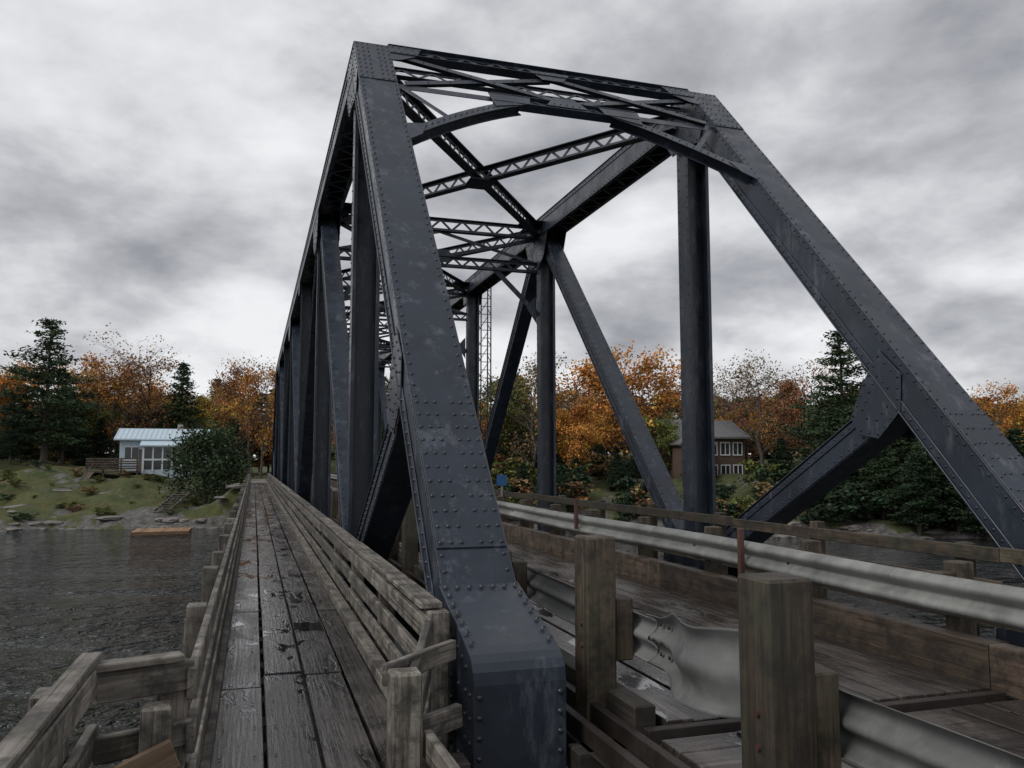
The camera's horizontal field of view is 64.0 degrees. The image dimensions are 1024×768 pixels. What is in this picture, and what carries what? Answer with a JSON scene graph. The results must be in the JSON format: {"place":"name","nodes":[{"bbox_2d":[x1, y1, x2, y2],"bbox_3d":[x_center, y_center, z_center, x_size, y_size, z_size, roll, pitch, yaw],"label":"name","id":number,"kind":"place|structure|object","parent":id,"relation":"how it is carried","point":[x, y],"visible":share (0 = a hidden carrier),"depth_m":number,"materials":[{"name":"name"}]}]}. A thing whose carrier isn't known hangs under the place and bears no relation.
{"place":"outdoors","nodes":[
{"label":"outdoors","id":0,"kind":"place"},
{"bbox_2d":[250,479,267,481],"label":"path","id":1,"kind":"structure","parent":0,"point":[258,480],"depth_m":74.64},
{"bbox_2d":[0,453,986,538],"bbox_3d":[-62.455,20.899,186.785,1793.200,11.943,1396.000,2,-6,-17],"label":"ground","id":2,"kind":"structure","parent":0,"point":[119,494],"depth_m":69.14,"materials":[{"name":"green plant"}]},
{"bbox_2d":[0,372,18,401],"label":"maple tree","id":3,"kind":"object","parent":2,"relation":"on","point":[8,389],"visible":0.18,"depth_m":93.48,"materials":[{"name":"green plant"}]},
{"bbox_2d":[0,394,39,464],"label":"pine tree","id":4,"kind":"object","parent":2,"relation":"on","point":[10,434],"visible":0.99,"depth_m":84.01,"materials":[{"name":"green plant"}]},
{"bbox_2d":[3,404,39,462],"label":"spruce tree","id":5,"kind":"object","parent":2,"relation":"on","point":[26,451],"visible":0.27,"depth_m":90.08,"materials":[{"name":"green plant"}]},
{"bbox_2d":[0,364,44,438],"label":"maple tree","id":6,"kind":"object","parent":2,"relation":"on","point":[5,380],"visible":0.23,"depth_m":94.28,"materials":[{"name":"orange plant"}]},
{"bbox_2d":[0,358,72,455],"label":"birch tree","id":7,"kind":"object","parent":2,"relation":"on","point":[25,364],"visible":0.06,"depth_m":112.42,"materials":[{"name":"orange plant"}]},
{"bbox_2d":[0,317,111,464],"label":"pine tree","id":8,"kind":"object","parent":2,"relation":"on","point":[48,398],"visible":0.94,"depth_m":87.96,"materials":[{"name":"green plant"}]},
{"bbox_2d":[36,373,99,463],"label":"pine tree","id":9,"kind":"object","parent":2,"relation":"on","point":[61,448],"visible":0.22,"depth_m":94.34,"materials":[{"name":"green plant"}]},
{"bbox_2d":[43,366,105,417],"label":"birch tree","id":10,"kind":"object","parent":2,"relation":"on","point":[78,387],"visible":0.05,"depth_m":118.33,"materials":[{"name":"orange plant"}]},
{"bbox_2d":[55,398,94,463],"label":"spruce tree","id":11,"kind":"object","parent":2,"relation":"on","point":[69,454],"visible":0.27,"depth_m":97.86,"materials":[{"name":"green plant"}]},
{"bbox_2d":[41,393,121,451],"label":"maple tree","id":12,"kind":"object","parent":2,"relation":"on","point":[104,414],"visible":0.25,"depth_m":99.09,"materials":[{"name":"orange plant"}]},
{"bbox_2d":[82,418,116,467],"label":"spruce tree","id":13,"kind":"object","parent":2,"relation":"on","point":[103,446],"visible":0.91,"depth_m":97.91,"materials":[{"name":"green plant"}]},
{"bbox_2d":[60,351,162,465],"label":"birch tree","id":14,"kind":"object","parent":2,"relation":"on","point":[94,372],"visible":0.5,"depth_m":102.76,"materials":[{"name":"orange plant"}]},
{"bbox_2d":[44,322,194,428],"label":"bare tree","id":15,"kind":"object","parent":2,"relation":"on","point":[147,419],"visible":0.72,"depth_m":102.98,"materials":[{"name":"orange plant"}]},
{"bbox_2d":[56,350,185,467],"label":"bare tree","id":16,"kind":"object","parent":2,"relation":"on","point":[112,425],"visible":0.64,"depth_m":100.64,"materials":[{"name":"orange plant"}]},
{"bbox_2d":[115,413,138,452],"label":"spruce tree","id":17,"kind":"object","parent":2,"relation":"on","point":[126,420],"visible":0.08,"depth_m":108.09,"materials":[{"name":"green plant"}]},
{"bbox_2d":[91,360,174,448],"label":"birch tree","id":18,"kind":"object","parent":2,"relation":"on","point":[134,396],"visible":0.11,"depth_m":113.11,"materials":[{"name":"orange plant"}]},
{"bbox_2d":[77,425,210,483],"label":"cottage","id":19,"kind":"structure","parent":2,"relation":"on","point":[142,451],"depth_m":80.43,"materials":[{"name":"white wood"}]},
{"bbox_2d":[138,449,141,470],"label":"door","id":20,"kind":"structure","parent":19,"relation":"in","point":[140,450],"depth_m":80.85,"materials":[{"name":"brown"}]},
{"bbox_2d":[124,446,190,470],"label":"window frames","id":21,"kind":"structure","parent":19,"relation":"in","point":[143,459],"depth_m":80.07,"materials":[{"name":"white wood"}]},
{"bbox_2d":[125,447,198,468],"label":"windows","id":22,"kind":"structure","parent":19,"relation":"in","point":[148,451],"depth_m":80.18,"materials":[{"name":"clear glass"}]},
{"bbox_2d":[122,398,175,428],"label":"maple tree","id":23,"kind":"object","parent":2,"relation":"on","point":[153,418],"visible":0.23,"depth_m":109.38,"materials":[{"name":"orange plant"}]},
{"bbox_2d":[156,421,166,428],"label":"spruce tree","id":24,"kind":"object","parent":2,"relation":"on","point":[161,423],"visible":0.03,"depth_m":104.26,"materials":[{"name":"green plant"}]},
{"bbox_2d":[142,387,197,428],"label":"birch tree","id":25,"kind":"object","parent":2,"relation":"on","point":[164,403],"visible":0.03,"depth_m":114.15,"materials":[{"name":"orange plant"}]},
{"bbox_2d":[154,491,191,515],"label":"wooden stairs","id":26,"kind":"structure","parent":2,"relation":"on","point":[176,498],"depth_m":68.92,"materials":[{"name":"grey wood"}]},
{"bbox_2d":[156,362,211,428],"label":"spruce tree","id":27,"kind":"object","parent":2,"relation":"on","point":[183,368],"visible":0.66,"depth_m":104.33,"materials":[{"name":"green plant"}]},
{"bbox_2d":[153,417,266,506],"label":"cedar bush","id":28,"kind":"object","parent":2,"relation":"on","point":[209,477],"visible":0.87,"depth_m":71.81,"materials":[{"name":"green plant"}]},
{"bbox_2d":[200,379,222,425],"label":"spruce tree","id":29,"kind":"object","parent":2,"relation":"on","point":[212,399],"visible":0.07,"depth_m":116.46,"materials":[{"name":"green plant"}]},
{"bbox_2d":[187,392,251,448],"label":"maple tree","id":30,"kind":"object","parent":2,"relation":"on","point":[203,398],"visible":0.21,"depth_m":111.41,"materials":[{"name":"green plant"}]},
{"bbox_2d":[225,418,247,459],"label":"spruce tree","id":31,"kind":"object","parent":2,"relation":"on","point":[234,425],"visible":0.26,"depth_m":96.16,"materials":[{"name":"green plant"}]},
{"bbox_2d":[205,361,269,453],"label":"birch tree","id":32,"kind":"object","parent":2,"relation":"on","point":[216,387],"visible":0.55,"depth_m":98.84,"materials":[{"name":"orange plant"}]},
{"bbox_2d":[213,355,274,474],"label":"bare tree","id":33,"kind":"object","parent":2,"relation":"on","point":[248,438],"visible":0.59,"depth_m":95.91,"materials":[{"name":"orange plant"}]},
{"bbox_2d":[217,357,275,477],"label":"birch tree","id":34,"kind":"object","parent":2,"relation":"on","point":[251,379],"visible":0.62,"depth_m":92.30,"materials":[{"name":"orange plant"}]},
{"bbox_2d":[331,420,334,447],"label":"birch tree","id":35,"kind":"object","parent":2,"relation":"on","point":[332,441],"visible":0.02,"depth_m":95.16,"materials":[{"name":"orange plant"}]},
{"bbox_2d":[381,416,384,444],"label":"spruce tree","id":36,"kind":"object","parent":2,"relation":"on","point":[383,432],"visible":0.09,"depth_m":89.73,"materials":[{"name":"green plant"}]},
{"bbox_2d":[382,376,388,423],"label":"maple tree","id":37,"kind":"object","parent":2,"relation":"on","point":[387,386],"visible":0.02,"depth_m":95.42,"materials":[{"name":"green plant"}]},
{"bbox_2d":[479,398,505,437],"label":"birch tree","id":38,"kind":"object","parent":2,"relation":"on","point":[482,421],"visible":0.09,"depth_m":77.97,"materials":[{"name":"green plant"}]},
{"bbox_2d":[0,483,986,538],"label":"shoreline rocks","id":39,"kind":"object","parent":2,"relation":"on","point":[937,531],"visible":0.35,"depth_m":63.92,"materials":[{"name":"stone"}]},
{"bbox_2d":[479,362,536,477],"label":"maple tree","id":40,"kind":"object","parent":2,"relation":"on","point":[504,435],"visible":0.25,"depth_m":79.74,"materials":[{"name":"orange plant"}]},
{"bbox_2d":[0,436,1023,530],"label":"undergrowth","id":41,"kind":"object","parent":2,"relation":"on","point":[832,506],"visible":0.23,"depth_m":66.55,"materials":[{"name":"green plant"}]},
{"bbox_2d":[1,385,1023,472],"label":"distant trees","id":42,"kind":"object","parent":2,"relation":"on","point":[267,459],"visible":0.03,"depth_m":121.75,"materials":[{"name":"orange plant"}]},
{"bbox_2d":[497,376,536,460],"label":"spruce tree","id":43,"kind":"object","parent":2,"relation":"on","point":[517,440],"visible":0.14,"depth_m":87.64,"materials":[{"name":"green plant"}]},
{"bbox_2d":[513,463,534,492],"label":"spruce tree","id":44,"kind":"object","parent":2,"relation":"on","point":[522,474],"visible":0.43,"depth_m":67.74,"materials":[{"name":"green plant"}]},
{"bbox_2d":[482,345,605,478],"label":"bare tree","id":45,"kind":"object","parent":2,"relation":"on","point":[533,446],"visible":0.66,"depth_m":75.42,"materials":[{"name":"orange plant"}]},
{"bbox_2d":[556,436,568,466],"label":"spruce tree","id":46,"kind":"object","parent":2,"relation":"on","point":[558,460],"visible":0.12,"depth_m":77.60,"materials":[{"name":"green plant"}]},
{"bbox_2d":[556,468,573,512],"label":"spruce tree","id":47,"kind":"object","parent":2,"relation":"on","point":[559,474],"visible":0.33,"depth_m":65.53,"materials":[{"name":"green plant"}]},
{"bbox_2d":[514,359,623,473],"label":"birch tree","id":48,"kind":"object","parent":2,"relation":"on","point":[586,376],"visible":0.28,"depth_m":84.27,"materials":[{"name":"orange plant"}]},
{"bbox_2d":[534,395,615,475],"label":"maple tree","id":49,"kind":"object","parent":2,"relation":"on","point":[584,433],"visible":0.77,"depth_m":73.88,"materials":[{"name":"orange plant"}]},
{"bbox_2d":[565,449,586,475],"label":"spruce tree","id":50,"kind":"object","parent":2,"relation":"on","point":[572,465],"visible":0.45,"depth_m":73.77,"materials":[{"name":"green plant"}]},
{"bbox_2d":[585,442,606,476],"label":"spruce tree","id":51,"kind":"object","parent":2,"relation":"on","point":[596,447],"visible":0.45,"depth_m":79.77,"materials":[{"name":"green plant"}]},
{"bbox_2d":[602,453,628,491],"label":"spruce tree","id":52,"kind":"object","parent":2,"relation":"on","point":[618,472],"visible":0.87,"depth_m":71.75,"materials":[{"name":"green plant"}]},
{"bbox_2d":[557,339,680,475],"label":"birch tree","id":53,"kind":"object","parent":2,"relation":"on","point":[647,364],"visible":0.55,"depth_m":84.07,"materials":[{"name":"orange plant"}]},
{"bbox_2d":[567,344,675,456],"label":"birch tree","id":54,"kind":"object","parent":2,"relation":"on","point":[605,399],"visible":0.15,"depth_m":88.15,"materials":[{"name":"orange plant"}]},
{"bbox_2d":[624,455,641,483],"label":"spruce tree","id":55,"kind":"object","parent":2,"relation":"on","point":[636,471],"visible":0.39,"depth_m":73.77,"materials":[{"name":"green plant"}]},
{"bbox_2d":[604,371,681,430],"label":"birch tree","id":56,"kind":"object","parent":2,"relation":"on","point":[662,393],"visible":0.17,"depth_m":92.00,"materials":[{"name":"orange plant"}]},
{"bbox_2d":[643,410,681,468],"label":"maple tree","id":57,"kind":"object","parent":2,"relation":"on","point":[670,430],"visible":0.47,"depth_m":79.96,"materials":[{"name":"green plant"}]},
{"bbox_2d":[638,379,730,419],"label":"bare tree","id":58,"kind":"object","parent":2,"relation":"on","point":[679,402],"visible":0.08,"depth_m":98.29,"materials":[{"name":"brown plant"}]},
{"bbox_2d":[657,439,744,478],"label":"walls","id":59,"kind":"structure","parent":2,"relation":"on","point":[675,470],"depth_m":80.40,"materials":[{"name":"brown wood"}]},
{"bbox_2d":[650,419,750,446],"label":"roof","id":60,"kind":"structure","parent":59,"relation":"on","point":[724,429],"depth_m":81.19,"materials":[{"name":"grey"}]},
{"bbox_2d":[715,443,741,474],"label":"windows","id":61,"kind":"structure","parent":59,"relation":"attached to","point":[727,452],"depth_m":80.56,"materials":[{"name":"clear glass"}]},
{"bbox_2d":[715,442,742,474],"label":"window frames","id":62,"kind":"structure","parent":61,"relation":"attached to","point":[725,454],"depth_m":80.50,"materials":[{"name":"white wood"}]},
{"bbox_2d":[714,405,757,453],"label":"maple tree","id":63,"kind":"object","parent":2,"relation":"on","point":[728,416],"visible":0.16,"depth_m":90.08,"materials":[{"name":"orange plant"}]},
{"bbox_2d":[713,367,765,428],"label":"bare tree","id":64,"kind":"object","parent":2,"relation":"on","point":[734,397],"visible":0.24,"depth_m":97.48,"materials":[{"name":"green plant"}]},
{"bbox_2d":[713,362,781,464],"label":"bare tree","id":65,"kind":"object","parent":2,"relation":"on","point":[747,440],"visible":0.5,"depth_m":84.36,"materials":[{"name":"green plant"}]},
{"bbox_2d":[750,473,771,500],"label":"spruce tree","id":66,"kind":"object","parent":2,"relation":"on","point":[761,476],"visible":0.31,"depth_m":65.75,"materials":[{"name":"green plant"}]},
{"bbox_2d":[713,349,820,466],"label":"bare tree","id":67,"kind":"object","parent":2,"relation":"on","point":[757,433],"visible":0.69,"depth_m":80.49,"materials":[{"name":"orange plant"}]},
{"bbox_2d":[743,396,792,454],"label":"birch tree","id":68,"kind":"object","parent":2,"relation":"on","point":[765,414],"visible":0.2,"depth_m":86.91,"materials":[{"name":"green plant"}]},
{"bbox_2d":[726,375,824,470],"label":"birch tree","id":69,"kind":"object","parent":2,"relation":"on","point":[788,385],"visible":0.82,"depth_m":76.86,"materials":[{"name":"brown plant"}]},
{"bbox_2d":[767,438,796,481],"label":"spruce tree","id":70,"kind":"object","parent":2,"relation":"on","point":[781,451],"visible":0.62,"depth_m":69.85,"materials":[{"name":"green plant"}]},
{"bbox_2d":[794,448,811,467],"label":"spruce tree","id":71,"kind":"object","parent":2,"relation":"on","point":[804,452],"visible":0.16,"depth_m":65.96,"materials":[{"name":"green plant"}]},
{"bbox_2d":[752,358,858,447],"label":"bare tree","id":72,"kind":"object","parent":2,"relation":"on","point":[813,373],"visible":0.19,"depth_m":82.25,"materials":[{"name":"brown plant"}]},
{"bbox_2d":[766,330,903,467],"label":"pine tree","id":73,"kind":"object","parent":2,"relation":"on","point":[839,382],"visible":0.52,"depth_m":70.40,"materials":[{"name":"green plant"}]},
{"bbox_2d":[803,407,866,491],"bbox_3d":[25.262,6.068,64.132,5.563,8.544,5.270,2,-6,-19],"label":"spruce tree","id":74,"kind":"object","parent":2,"relation":"on","point":[833,424],"visible":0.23,"depth_m":64.03,"materials":[{"name":"green plant"}]},
{"bbox_2d":[832,455,892,515],"bbox_3d":[26.484,6.746,61.751,4.627,7.033,4.884,-4,-7,40],"label":"spruce tree","id":75,"kind":"object","parent":2,"relation":"on","point":[851,478],"visible":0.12,"depth_m":61.55,"materials":[{"name":"green plant"}]},
{"bbox_2d":[853,446,906,519],"bbox_3d":[27.037,7.098,59.873,4.379,6.492,4.485,-1,-6,15],"label":"spruce tree","id":76,"kind":"object","parent":2,"relation":"on","point":[881,477],"visible":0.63,"depth_m":59.52,"materials":[{"name":"green plant"}]},
{"bbox_2d":[861,437,932,494],"bbox_3d":[29.460,5.969,61.766,6.434,9.779,6.792,-3,-6,28],"label":"spruce tree","id":77,"kind":"object","parent":2,"relation":"on","point":[899,444],"visible":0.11,"depth_m":61.40,"materials":[{"name":"green plant"}]},
{"bbox_2d":[885,452,954,534],"bbox_3d":[28.076,7.702,56.794,4.679,6.021,4.569,-4,-6,34],"label":"spruce tree","id":78,"kind":"object","parent":2,"relation":"on","point":[918,501],"visible":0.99,"depth_m":56.40,"materials":[{"name":"green plant"}]},
{"bbox_2d":[893,440,969,529],"bbox_3d":[30.000,6.405,57.936,5.912,8.249,6.054,1,-6,-15],"label":"spruce tree","id":79,"kind":"object","parent":2,"relation":"on","point":[939,475],"visible":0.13,"depth_m":57.05,"materials":[{"name":"green plant"}]},
{"bbox_2d":[927,460,974,533],"bbox_3d":[31.005,7.120,56.757,4.852,6.941,5.122,3,-6,-28],"label":"spruce tree","id":80,"kind":"object","parent":2,"relation":"on","point":[952,516],"visible":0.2,"depth_m":56.28,"materials":[{"name":"green plant"}]},
{"bbox_2d":[947,493,992,539],"bbox_3d":[31.809,7.808,54.727,5.135,6.608,5.014,0,-5,-3],"label":"spruce tree","id":81,"kind":"object","parent":2,"relation":"on","point":[973,526],"visible":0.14,"depth_m":54.73,"materials":[{"name":"green plant"}]},
{"bbox_2d":[970,378,1023,436],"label":"birch tree","id":82,"kind":"object","parent":2,"relation":"on","point":[990,409],"visible":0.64,"depth_m":76.64,"materials":[{"name":"orange plant"}]},
{"bbox_2d":[1003,427,1023,457],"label":"spruce tree","id":83,"kind":"object","parent":2,"relation":"on","point":[1014,435],"visible":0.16,"depth_m":55.86,"materials":[{"name":"green plant"}]},
{"bbox_2d":[1003,407,1023,434],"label":"maple tree","id":84,"kind":"object","parent":2,"relation":"on","point":[1019,415],"visible":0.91,"depth_m":70.71,"materials":[{"name":"orange plant"}]},
{"bbox_2d":[0,527,1023,767],"bbox_3d":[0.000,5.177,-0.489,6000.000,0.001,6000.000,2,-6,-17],"label":"water","id":85,"kind":"structure","parent":0,"point":[68,597],"depth_m":31.73,"materials":[{"name":"black liquid"}]},
{"bbox_2d":[130,527,191,535],"bbox_3d":[-25.453,10.789,59.730,3.870,0.360,3.550,2,-6,-17],"label":"floating dock","id":86,"kind":"object","parent":85,"relation":"on","point":[161,531],"visible":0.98,"depth_m":58.45,"materials":[{"name":"orange wood"}]},
{"bbox_2d":[0,0,1023,459],"label":"sky","id":87,"kind":"structure","parent":0,"point":[162,162],"materials":[{"name":"grey"}]},
{"bbox_3d":[2.828,6.091,4.130,9.400,6.650,4.250,2,-6,-17],"label":"abutment","id":88,"kind":"object","parent":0,"visible":0},
{"bbox_2d":[186,41,1023,767],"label":"truss bridge","id":89,"kind":"structure","parent":88,"relation":"on","point":[432,453],"depth_m":12.69,"materials":[{"name":"paint"}]},
{"bbox_2d":[211,482,429,767],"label":"wooden walkway","id":90,"kind":"structure","parent":89,"relation":"on","point":[311,656],"depth_m":6.59,"materials":[{"name":"grey wood"}]},
{"bbox_2d":[0,473,250,767],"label":"wooden railing","id":91,"kind":"object","parent":90,"relation":"attached to","point":[171,730],"visible":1,"depth_m":3.80,"materials":[{"name":"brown wood"}]},
{"bbox_2d":[266,473,462,767],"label":"wooden railing","id":92,"kind":"object","parent":90,"relation":"on","point":[424,718],"visible":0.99,"depth_m":6.04,"materials":[{"name":"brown wood"}]},
{"bbox_2d":[497,474,506,495],"bbox_3d":[-0.298,3.264,23.319,0.300,1.390,0.070,2,-6,-17],"label":"blue sign","id":93,"kind":"object","parent":89,"relation":"on","point":[501,480],"visible":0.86,"depth_m":23.34,"materials":[{"name":"metal"}]},
{"bbox_2d":[330,480,1023,767],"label":"timber road","id":94,"kind":"structure","parent":89,"relation":"on","point":[962,683],"depth_m":6.45,"materials":[{"name":"brown wood"}]},
{"bbox_2d":[310,482,1023,767],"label":"guardrail","id":95,"kind":"object","parent":94,"relation":"on","point":[771,685],"visible":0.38,"depth_m":3.84,"materials":[{"name":"metal"}]},
{"bbox_2d":[331,473,1023,635],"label":"guardrail","id":96,"kind":"object","parent":94,"relation":"on","point":[958,596],"visible":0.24,"depth_m":8.15,"materials":[{"name":"metal"}]},
{"bbox_2d":[494,490,1023,636],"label":"wooden railing","id":97,"kind":"object","parent":89,"relation":"on","point":[963,551],"visible":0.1,"depth_m":10.40,"materials":[{"name":"brown wood"}]}
]}

